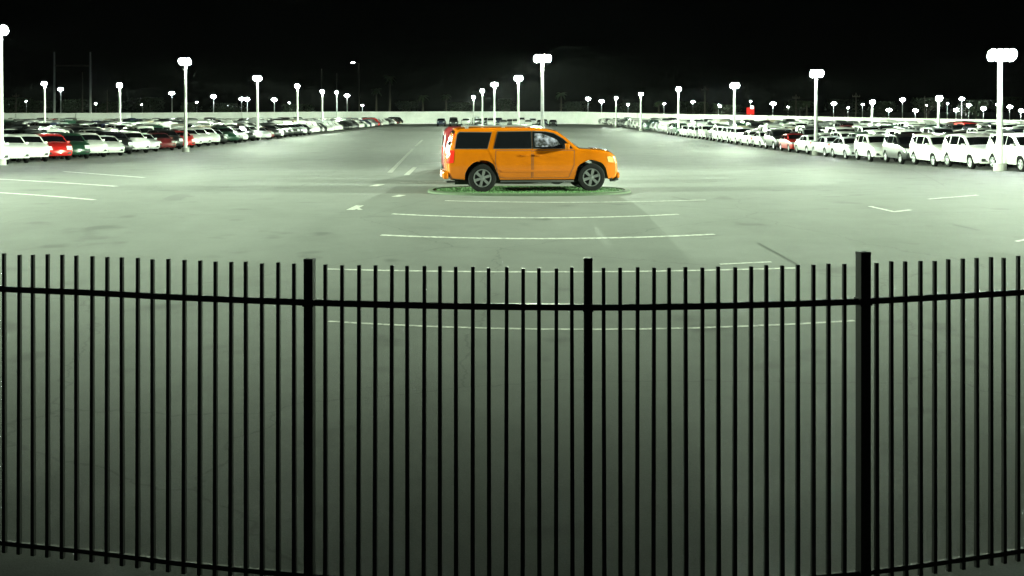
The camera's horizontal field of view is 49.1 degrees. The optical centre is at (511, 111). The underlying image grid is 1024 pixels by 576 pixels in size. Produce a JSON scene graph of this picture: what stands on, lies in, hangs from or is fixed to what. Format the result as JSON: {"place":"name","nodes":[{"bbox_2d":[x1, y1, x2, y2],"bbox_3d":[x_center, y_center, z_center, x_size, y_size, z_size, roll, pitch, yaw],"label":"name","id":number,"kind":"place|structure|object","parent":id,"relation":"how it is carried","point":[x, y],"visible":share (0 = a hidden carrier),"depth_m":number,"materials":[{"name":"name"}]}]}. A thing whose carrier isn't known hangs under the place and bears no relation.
{"place":"outdoors","nodes":[
{"label":"outdoors","id":0,"kind":"place"},
{"bbox_2d":[441,126,460,168],"bbox_3d":[-0.116,1.506,42.601,5.160,2.005,2.280,0,0,-4],"label":"parked van","id":1,"kind":"object","parent":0,"point":[447,131],"visible":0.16,"depth_m":41.66,"materials":[{"name":"red paint"}]},
{"bbox_2d":[0,124,1023,575],"bbox_3d":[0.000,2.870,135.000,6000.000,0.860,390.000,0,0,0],"label":"ground","id":2,"kind":"structure","parent":0,"point":[282,200],"depth_m":15.25,"materials":[{"name":"grey asphalt"}]},
{"bbox_2d":[0,25,8,164],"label":"street lamp","id":3,"kind":"object","parent":2,"relation":"on","point":[4,29],"visible":1,"depth_m":63.41,"materials":[{"name":"metal"}]},
{"bbox_2d":[4,142,9,164],"bbox_3d":[-30.766,2.165,65.424,2.200,1.755,4.760,0,0,-38],"label":"parked crossover","id":4,"kind":"object","parent":2,"relation":"on","point":[6,152],"visible":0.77,"depth_m":64.14,"materials":[{"name":"white paint"}]},
{"bbox_2d":[3,134,30,162],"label":"parked crossover","id":5,"kind":"object","parent":2,"relation":"on","point":[19,146],"visible":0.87,"depth_m":67.56,"materials":[{"name":"white paint"}]},
{"bbox_2d":[11,129,46,133],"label":"parked van","id":6,"kind":"object","parent":2,"relation":"on","point":[26,131],"visible":0.09,"depth_m":82.72,"materials":[{"name":"black paint"}]},
{"bbox_2d":[15,134,49,161],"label":"parked crossover","id":7,"kind":"object","parent":2,"relation":"on","point":[38,145],"visible":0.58,"depth_m":70.54,"materials":[{"name":"white paint"}]},
{"bbox_2d":[30,122,50,125],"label":"parked van","id":8,"kind":"object","parent":2,"relation":"on","point":[40,124],"visible":0.23,"depth_m":145.60,"materials":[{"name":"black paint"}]},
{"bbox_2d":[42,82,46,121],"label":"street lamp","id":9,"kind":"object","parent":2,"relation":"on","point":[44,84],"visible":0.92,"depth_m":164.88,"materials":[{"name":"metal"}]},
{"bbox_2d":[0,192,95,199],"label":"road marking","id":10,"kind":"object","parent":2,"relation":"on","point":[51,196],"visible":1,"depth_m":32.40,"materials":[{"name":"paint"}]},
{"bbox_2d":[29,133,72,160],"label":"parked crossover","id":11,"kind":"object","parent":2,"relation":"on","point":[59,144],"visible":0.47,"depth_m":73.58,"materials":[{"name":"red paint"}]},
{"bbox_2d":[40,128,65,133],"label":"parked van","id":12,"kind":"object","parent":2,"relation":"on","point":[52,130],"visible":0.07,"depth_m":85.80,"materials":[{"name":"white paint"}]},
{"bbox_2d":[49,133,89,158],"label":"parked crossover","id":13,"kind":"object","parent":2,"relation":"on","point":[79,143],"visible":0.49,"depth_m":76.84,"materials":[{"name":"green paint"}]},
{"bbox_2d":[76,132,107,157],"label":"parked crossover","id":14,"kind":"object","parent":2,"relation":"on","point":[97,143],"visible":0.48,"depth_m":80.14,"materials":[{"name":"white paint"}]},
{"bbox_2d":[97,135,124,155],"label":"parked sedan","id":15,"kind":"object","parent":2,"relation":"on","point":[115,144],"visible":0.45,"depth_m":83.12,"materials":[{"name":"white paint"}]},
{"bbox_2d":[95,131,132,154],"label":"parked crossover","id":16,"kind":"object","parent":2,"relation":"on","point":[126,141],"visible":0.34,"depth_m":86.67,"materials":[{"name":"black paint"}]},
{"bbox_2d":[105,123,129,128],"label":"parked van","id":17,"kind":"object","parent":2,"relation":"on","point":[119,126],"visible":0.15,"depth_m":124.56,"materials":[{"name":"white paint"}]},
{"bbox_2d":[117,83,121,121],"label":"street lamp","id":18,"kind":"object","parent":2,"relation":"on","point":[119,85],"visible":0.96,"depth_m":149.89,"materials":[{"name":"metal"}]},
{"bbox_2d":[115,131,149,152],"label":"parked crossover","id":19,"kind":"object","parent":2,"relation":"on","point":[139,140],"visible":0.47,"depth_m":89.35,"materials":[{"name":"white paint"}]},
{"bbox_2d":[123,125,153,133],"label":"parked van","id":20,"kind":"object","parent":2,"relation":"on","point":[143,128],"visible":0.17,"depth_m":107.68,"materials":[{"name":"white paint"}]},
{"bbox_2d":[135,133,159,151],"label":"parked sedan","id":21,"kind":"object","parent":2,"relation":"on","point":[154,144],"visible":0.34,"depth_m":92.47,"materials":[{"name":"grey paint"}]},
{"bbox_2d":[141,133,175,150],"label":"parked sedan","id":22,"kind":"object","parent":2,"relation":"on","point":[164,140],"visible":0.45,"depth_m":95.84,"materials":[{"name":"red paint"}]},
{"bbox_2d":[147,129,182,148],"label":"parked crossover","id":23,"kind":"object","parent":2,"relation":"on","point":[177,138],"visible":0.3,"depth_m":99.37,"materials":[{"name":"black paint"}]},
{"bbox_2d":[164,194,188,200],"bbox_3d":[-9.644,2.451,32.176,0.560,0.026,2.085,0,0,-6],"label":"road patch","id":24,"kind":"object","parent":2,"relation":"on","point":[176,197],"visible":1,"depth_m":32.10,"materials":[{"name":"grey asphalt"}]},
{"bbox_2d":[164,131,194,147],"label":"parked hatchback","id":25,"kind":"object","parent":2,"relation":"on","point":[191,141],"visible":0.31,"depth_m":102.25,"materials":[{"name":"red paint"}]},
{"bbox_2d":[179,58,190,151],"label":"street lamp","id":26,"kind":"object","parent":2,"relation":"on","point":[185,62],"visible":1,"depth_m":91.89,"materials":[{"name":"metal"}]},
{"bbox_2d":[170,128,202,146],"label":"parked crossover","id":27,"kind":"object","parent":2,"relation":"on","point":[197,137],"visible":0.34,"depth_m":105.57,"materials":[{"name":"white paint"}]},
{"bbox_2d":[189,128,211,145],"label":"parked crossover","id":28,"kind":"object","parent":2,"relation":"on","point":[206,137],"visible":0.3,"depth_m":108.54,"materials":[{"name":"white paint"}]},
{"bbox_2d":[195,127,219,144],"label":"parked crossover","id":29,"kind":"object","parent":2,"relation":"on","point":[215,136],"visible":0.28,"depth_m":111.80,"materials":[{"name":"white paint"}]},
{"bbox_2d":[210,130,226,143],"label":"parked sedan","id":30,"kind":"object","parent":2,"relation":"on","point":[223,138],"visible":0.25,"depth_m":114.49,"materials":[{"name":"black paint"}]},
{"bbox_2d":[209,126,238,142],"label":"parked crossover","id":31,"kind":"object","parent":2,"relation":"on","point":[230,133],"visible":0.48,"depth_m":118.02,"materials":[{"name":"green paint"}]},
{"bbox_2d":[227,125,255,140],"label":"parked crossover","id":32,"kind":"object","parent":2,"relation":"on","point":[249,132],"visible":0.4,"depth_m":127.70,"materials":[{"name":"black paint"}]},
{"bbox_2d":[240,125,260,139],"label":"parked crossover","id":33,"kind":"object","parent":2,"relation":"on","point":[256,131],"visible":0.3,"depth_m":130.78,"materials":[{"name":"white paint"}]},
{"bbox_2d":[253,76,261,139],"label":"street lamp","id":34,"kind":"object","parent":2,"relation":"on","point":[257,78],"visible":1,"depth_m":131.89,"materials":[{"name":"metal"}]},
{"bbox_2d":[255,127,270,139],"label":"parked sedan","id":35,"kind":"object","parent":2,"relation":"on","point":[265,133],"visible":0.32,"depth_m":133.38,"materials":[{"name":"grey paint"}]},
{"bbox_2d":[254,124,280,138],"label":"parked crossover","id":36,"kind":"object","parent":2,"relation":"on","point":[275,130],"visible":0.41,"depth_m":140.03,"materials":[{"name":"black paint"}]},
{"bbox_2d":[279,123,299,135],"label":"parked crossover","id":37,"kind":"object","parent":2,"relation":"on","point":[296,131],"visible":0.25,"depth_m":152.87,"materials":[{"name":"black paint"}]},
{"bbox_2d":[383,75,396,111],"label":"palm tree","id":38,"kind":"object","parent":2,"relation":"on","point":[389,79],"visible":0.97,"depth_m":317.80,"materials":[{"name":"green plant"}]},
{"bbox_2d":[387,149,412,172],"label":"road marking","id":39,"kind":"object","parent":2,"relation":"on","point":[391,170],"visible":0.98,"depth_m":66.77,"materials":[{"name":"paint"}]},
{"bbox_2d":[491,83,497,124],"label":"street lamp","id":40,"kind":"object","parent":2,"relation":"on","point":[494,84],"visible":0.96,"depth_m":165.87,"materials":[{"name":"metal"}]},
{"bbox_2d":[0,251,1023,575],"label":"fence","id":41,"kind":"object","parent":2,"relation":"on","point":[862,299],"visible":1,"depth_m":7.59,"materials":[{"name":"black metal"}]},
{"bbox_2d":[3,111,1023,123],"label":"boundary wall","id":42,"kind":"structure","parent":2,"relation":"on","point":[420,117],"depth_m":296.00,"materials":[{"name":"white concrete"}]},
{"bbox_2d":[3,117,1023,132],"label":"distant parked cars","id":43,"kind":"object","parent":2,"relation":"on","point":[340,123],"visible":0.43,"depth_m":193.26,"materials":[{"name":"white paint"}]},
{"bbox_2d":[514,76,522,124],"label":"street lamp","id":44,"kind":"object","parent":2,"relation":"on","point":[518,78],"visible":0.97,"depth_m":131.89,"materials":[{"name":"metal"}]},
{"bbox_2d":[428,186,630,195],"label":"traffic island","id":45,"kind":"structure","parent":2,"relation":"on","point":[527,190],"depth_m":33.68,"materials":[{"name":"green plant"}]},
{"bbox_2d":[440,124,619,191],"bbox_3d":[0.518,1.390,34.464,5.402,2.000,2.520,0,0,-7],"label":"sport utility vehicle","id":46,"kind":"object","parent":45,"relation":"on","point":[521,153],"visible":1,"depth_m":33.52,"materials":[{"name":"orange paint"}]},
{"bbox_2d":[393,213,679,217],"bbox_3d":[0.575,2.566,27.689,7.216,0.034,0.902,0,0,0],"label":"road marking","id":47,"kind":"object","parent":2,"relation":"on","point":[538,217],"visible":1,"depth_m":27.55,"materials":[{"name":"paint"}]},
{"bbox_2d":[534,55,550,125],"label":"street lamp","id":48,"kind":"object","parent":2,"relation":"on","point":[542,59],"visible":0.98,"depth_m":83.89,"materials":[{"name":"metal"}]},
{"bbox_2d":[380,234,714,238],"bbox_3d":[0.795,2.708,24.362,7.381,0.035,0.697,0,0,-1],"label":"road marking","id":49,"kind":"object","parent":2,"relation":"on","point":[548,238],"visible":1,"depth_m":24.23,"materials":[{"name":"paint"}]},
{"bbox_2d":[328,267,794,271],"bbox_3d":[0.937,2.889,20.483,8.800,0.023,0.453,0,0,-1],"label":"road marking","id":50,"kind":"object","parent":2,"relation":"on","point":[563,271],"visible":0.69,"depth_m":20.44,"materials":[{"name":"paint"}]},
{"bbox_2d":[328,320,854,329],"bbox_3d":[1.165,3.065,16.133,7.728,0.022,0.654,0,0,0],"label":"road marking","id":51,"kind":"object","parent":2,"relation":"on","point":[593,329],"visible":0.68,"depth_m":15.96,"materials":[{"name":"paint"}]},
{"bbox_2d":[676,87,680,135],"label":"street lamp","id":52,"kind":"object","parent":2,"relation":"on","point":[678,90],"visible":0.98,"depth_m":154.88,"materials":[{"name":"metal"}]},
{"bbox_2d":[672,123,686,135],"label":"parked crossover","id":53,"kind":"object","parent":2,"relation":"on","point":[675,130],"visible":0.58,"depth_m":155.76,"materials":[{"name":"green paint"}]},
{"bbox_2d":[683,126,696,137],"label":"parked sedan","id":54,"kind":"object","parent":2,"relation":"on","point":[687,131],"visible":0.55,"depth_m":144.81,"materials":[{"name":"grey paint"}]},
{"bbox_2d":[698,125,716,139],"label":"parked crossover","id":55,"kind":"object","parent":2,"relation":"on","point":[702,129],"visible":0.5,"depth_m":135.00,"materials":[{"name":"white paint"}]},
{"bbox_2d":[705,125,725,140],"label":"parked crossover","id":56,"kind":"object","parent":2,"relation":"on","point":[708,132],"visible":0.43,"depth_m":129.29,"materials":[{"name":"black paint"}]},
{"bbox_2d":[712,126,727,141],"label":"parked crossover","id":57,"kind":"object","parent":2,"relation":"on","point":[716,132],"visible":0.43,"depth_m":124.53,"materials":[{"name":"white paint"}]},
{"bbox_2d":[721,126,738,142],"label":"parked crossover","id":58,"kind":"object","parent":2,"relation":"on","point":[725,133],"visible":0.41,"depth_m":119.35,"materials":[{"name":"white paint"}]},
{"bbox_2d":[730,83,738,141],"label":"street lamp","id":59,"kind":"object","parent":2,"relation":"on","point":[734,85],"visible":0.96,"depth_m":121.89,"materials":[{"name":"metal"}]},
{"bbox_2d":[729,127,752,144],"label":"parked crossover","id":60,"kind":"object","parent":2,"relation":"on","point":[735,133],"visible":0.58,"depth_m":113.95,"materials":[{"name":"white paint"}]},
{"bbox_2d":[740,130,764,145],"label":"parked sedan","id":61,"kind":"object","parent":2,"relation":"on","point":[746,137],"visible":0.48,"depth_m":108.24,"materials":[{"name":"white paint"}]},
{"bbox_2d":[752,131,778,147],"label":"parked sedan","id":62,"kind":"object","parent":2,"relation":"on","point":[757,138],"visible":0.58,"depth_m":103.33,"materials":[{"name":"white paint"}]},
{"bbox_2d":[757,125,781,130],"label":"parked van","id":63,"kind":"object","parent":2,"relation":"on","point":[764,127],"visible":0.15,"depth_m":112.35,"materials":[{"name":"white paint"}]},
{"bbox_2d":[764,129,793,149],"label":"parked crossover","id":64,"kind":"object","parent":2,"relation":"on","point":[772,137],"visible":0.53,"depth_m":98.23,"materials":[{"name":"black paint"}]},
{"bbox_2d":[779,133,803,151],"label":"parked sedan","id":65,"kind":"object","parent":2,"relation":"on","point":[787,141],"visible":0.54,"depth_m":92.71,"materials":[{"name":"red paint"}]},
{"bbox_2d":[794,135,829,153],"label":"parked sedan","id":66,"kind":"object","parent":2,"relation":"on","point":[804,142],"visible":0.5,"depth_m":87.55,"materials":[{"name":"white paint"}]},
{"bbox_2d":[810,70,823,155],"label":"street lamp","id":67,"kind":"object","parent":2,"relation":"on","point":[816,73],"visible":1,"depth_m":83.89,"materials":[{"name":"metal"}]},
{"bbox_2d":[811,136,841,156],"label":"parked sedan","id":68,"kind":"object","parent":2,"relation":"on","point":[822,144],"visible":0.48,"depth_m":82.05,"materials":[{"name":"grey paint"}]},
{"bbox_2d":[824,126,855,132],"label":"parked van","id":69,"kind":"object","parent":2,"relation":"on","point":[834,129],"visible":0.12,"depth_m":97.73,"materials":[{"name":"white paint"}]},
{"bbox_2d":[830,137,867,158],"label":"parked sedan","id":70,"kind":"object","parent":2,"relation":"on","point":[844,146],"visible":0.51,"depth_m":77.07,"materials":[{"name":"grey paint"}]},
{"bbox_2d":[852,125,879,131],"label":"parked van","id":71,"kind":"object","parent":2,"relation":"on","point":[860,128],"visible":0.2,"depth_m":108.50,"materials":[{"name":"white paint"}]},
{"bbox_2d":[854,133,897,161],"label":"parked crossover","id":72,"kind":"object","parent":2,"relation":"on","point":[869,146],"visible":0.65,"depth_m":71.57,"materials":[{"name":"white paint"}]},
{"bbox_2d":[885,129,922,134],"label":"parked van","id":73,"kind":"object","parent":2,"relation":"on","point":[898,131],"visible":0.08,"depth_m":81.88,"materials":[{"name":"white paint"}]},
{"bbox_2d":[882,134,930,163],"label":"parked crossover","id":74,"kind":"object","parent":2,"relation":"on","point":[895,146],"visible":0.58,"depth_m":66.60,"materials":[{"name":"black paint"}]},
{"bbox_2d":[920,126,953,133],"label":"parked van","id":75,"kind":"object","parent":2,"relation":"on","point":[934,129],"visible":0.2,"depth_m":97.39,"materials":[{"name":"grey paint"}]},
{"bbox_2d":[909,134,966,166],"bbox_3d":[23.622,2.091,61.913,2.200,1.754,4.760,0,0,-1],"label":"parked crossover","id":76,"kind":"object","parent":2,"relation":"on","point":[925,147],"visible":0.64,"depth_m":61.49,"materials":[{"name":"white paint"}]},
{"bbox_2d":[936,96,942,126],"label":"street lamp","id":77,"kind":"object","parent":2,"relation":"on","point":[938,98],"visible":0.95,"depth_m":124.89,"materials":[{"name":"metal"}]},
{"bbox_2d":[942,133,1008,168],"bbox_3d":[23.487,1.964,56.704,2.200,1.754,4.760,0,0,-1],"label":"parked crossover","id":78,"kind":"object","parent":2,"relation":"on","point":[969,149],"visible":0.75,"depth_m":56.14,"materials":[{"name":"white paint"}]},
{"bbox_2d":[987,49,1016,170],"bbox_3d":[22.439,-0.083,51.418,1.318,5.593,0.764,0,0,0],"label":"street lamp","id":79,"kind":"object","parent":2,"relation":"on","point":[999,55],"visible":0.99,"depth_m":51.38,"materials":[{"name":"metal"}]},
{"bbox_2d":[986,132,1023,171],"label":"parked crossover","id":80,"kind":"object","parent":2,"relation":"on","point":[1013,148],"visible":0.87,"depth_m":51.38,"materials":[{"name":"white paint"}]},
{"bbox_2d":[0,0,1023,111],"label":"sky","id":81,"kind":"structure","parent":0,"point":[877,50],"materials":[{"name":"black"}]},
{"bbox_2d":[3,112,1023,119],"bbox_3d":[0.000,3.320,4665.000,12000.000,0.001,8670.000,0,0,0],"label":"land","id":82,"kind":"structure","parent":0,"point":[943,115],"depth_m":1487.67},
{"bbox_2d":[3,97,36,112],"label":"tree","id":83,"kind":"object","parent":82,"relation":"on","point":[5,100],"visible":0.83,"depth_m":359.61,"materials":[{"name":"green plant"}]},
{"bbox_2d":[22,100,56,112],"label":"tree","id":84,"kind":"object","parent":82,"relation":"on","point":[48,106],"visible":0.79,"depth_m":396.54,"materials":[{"name":"green plant"}]},
{"bbox_2d":[53,52,91,112],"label":"power pylon","id":85,"kind":"object","parent":82,"relation":"on","point":[54,103],"visible":0.73,"depth_m":329.78,"materials":[{"name":"grey metal"}]},
{"bbox_2d":[59,99,94,112],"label":"tree","id":86,"kind":"object","parent":82,"relation":"on","point":[73,108],"visible":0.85,"depth_m":381.85,"materials":[{"name":"green plant"}]},
{"bbox_2d":[94,101,129,112],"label":"tree","id":87,"kind":"object","parent":82,"relation":"on","point":[101,110],"visible":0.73,"depth_m":370.37,"materials":[{"name":"green plant"}]},
{"bbox_2d":[127,97,164,112],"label":"tree","id":88,"kind":"object","parent":82,"relation":"on","point":[151,107],"visible":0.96,"depth_m":405.28,"materials":[{"name":"green plant"}]},
{"bbox_2d":[179,102,201,112],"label":"tree","id":89,"kind":"object","parent":82,"relation":"on","point":[190,106],"visible":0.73,"depth_m":393.55,"materials":[{"name":"green plant"}]},
{"bbox_2d":[210,103,249,111],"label":"tree","id":90,"kind":"object","parent":82,"relation":"on","point":[223,107],"visible":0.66,"depth_m":380.26,"materials":[{"name":"green plant"}]},
{"bbox_2d":[281,104,315,111],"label":"tree","id":91,"kind":"object","parent":82,"relation":"on","point":[293,109],"visible":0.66,"depth_m":367.75,"materials":[{"name":"green plant"}]},
{"bbox_2d":[395,100,417,111],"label":"tree","id":92,"kind":"object","parent":82,"relation":"on","point":[408,104],"visible":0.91,"depth_m":405.67,"materials":[{"name":"green plant"}]},
{"bbox_2d":[444,102,472,110],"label":"tree","id":93,"kind":"object","parent":82,"relation":"on","point":[461,105],"visible":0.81,"depth_m":390.66,"materials":[{"name":"green plant"}]},
{"bbox_2d":[490,99,516,111],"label":"tree","id":94,"kind":"object","parent":82,"relation":"on","point":[506,104],"visible":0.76,"depth_m":379.29,"materials":[{"name":"green plant"}]},
{"bbox_2d":[562,101,589,111],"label":"tree","id":95,"kind":"object","parent":82,"relation":"on","point":[572,108],"visible":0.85,"depth_m":365.33,"materials":[{"name":"green plant"}]},
{"bbox_2d":[617,102,643,112],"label":"tree","id":96,"kind":"object","parent":82,"relation":"on","point":[627,108],"visible":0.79,"depth_m":401.51,"materials":[{"name":"green plant"}]},
{"bbox_2d":[675,101,709,113],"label":"tree","id":97,"kind":"object","parent":82,"relation":"on","point":[698,109],"visible":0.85,"depth_m":389.74,"materials":[{"name":"green plant"}]},
{"bbox_2d":[711,104,742,114],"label":"tree","id":98,"kind":"object","parent":82,"relation":"on","point":[723,108],"visible":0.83,"depth_m":377.60,"materials":[{"name":"green plant"}]},
{"bbox_2d":[783,100,814,115],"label":"tree","id":99,"kind":"object","parent":82,"relation":"on","point":[792,108],"visible":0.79,"depth_m":364.84,"materials":[{"name":"green plant"}]},
{"bbox_2d":[825,99,866,116],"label":"tree","id":100,"kind":"object","parent":82,"relation":"on","point":[841,109],"visible":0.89,"depth_m":403.14,"materials":[{"name":"green plant"}]},
{"bbox_2d":[865,101,897,117],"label":"tree","id":101,"kind":"object","parent":82,"relation":"on","point":[882,108],"visible":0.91,"depth_m":386.87,"materials":[{"name":"green plant"}]},
{"bbox_2d":[910,97,948,117],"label":"tree","id":102,"kind":"object","parent":82,"relation":"on","point":[930,107],"visible":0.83,"depth_m":376.15,"materials":[{"name":"green plant"}]},
{"bbox_2d":[955,100,996,118],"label":"tree","id":103,"kind":"object","parent":82,"relation":"on","point":[972,108],"visible":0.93,"depth_m":361.93,"materials":[{"name":"green plant"}]},
{"bbox_2d":[990,96,1023,119],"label":"tree","id":104,"kind":"object","parent":82,"relation":"on","point":[1008,100],"visible":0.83,"depth_m":401.24,"materials":[{"name":"green plant"}]},
{"bbox_2d":[795,125,822,130],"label":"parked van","id":105,"kind":"object","parent":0,"point":[798,128],"visible":0.19,"depth_m":108.31,"materials":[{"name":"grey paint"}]},
{"bbox_2d":[798,128,821,134],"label":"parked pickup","id":106,"kind":"object","parent":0,"point":[810,131],"visible":0.12,"depth_m":97.92,"materials":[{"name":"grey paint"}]},
{"bbox_2d":[830,131,853,136],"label":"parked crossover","id":107,"kind":"object","parent":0,"point":[842,133],"visible":0.09,"depth_m":87.98,"materials":[{"name":"white paint"}]},
{"bbox_2d":[978,124,1006,128],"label":"parked van","id":108,"kind":"object","parent":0,"point":[992,126],"visible":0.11,"depth_m":119.14,"materials":[{"name":"white paint"}]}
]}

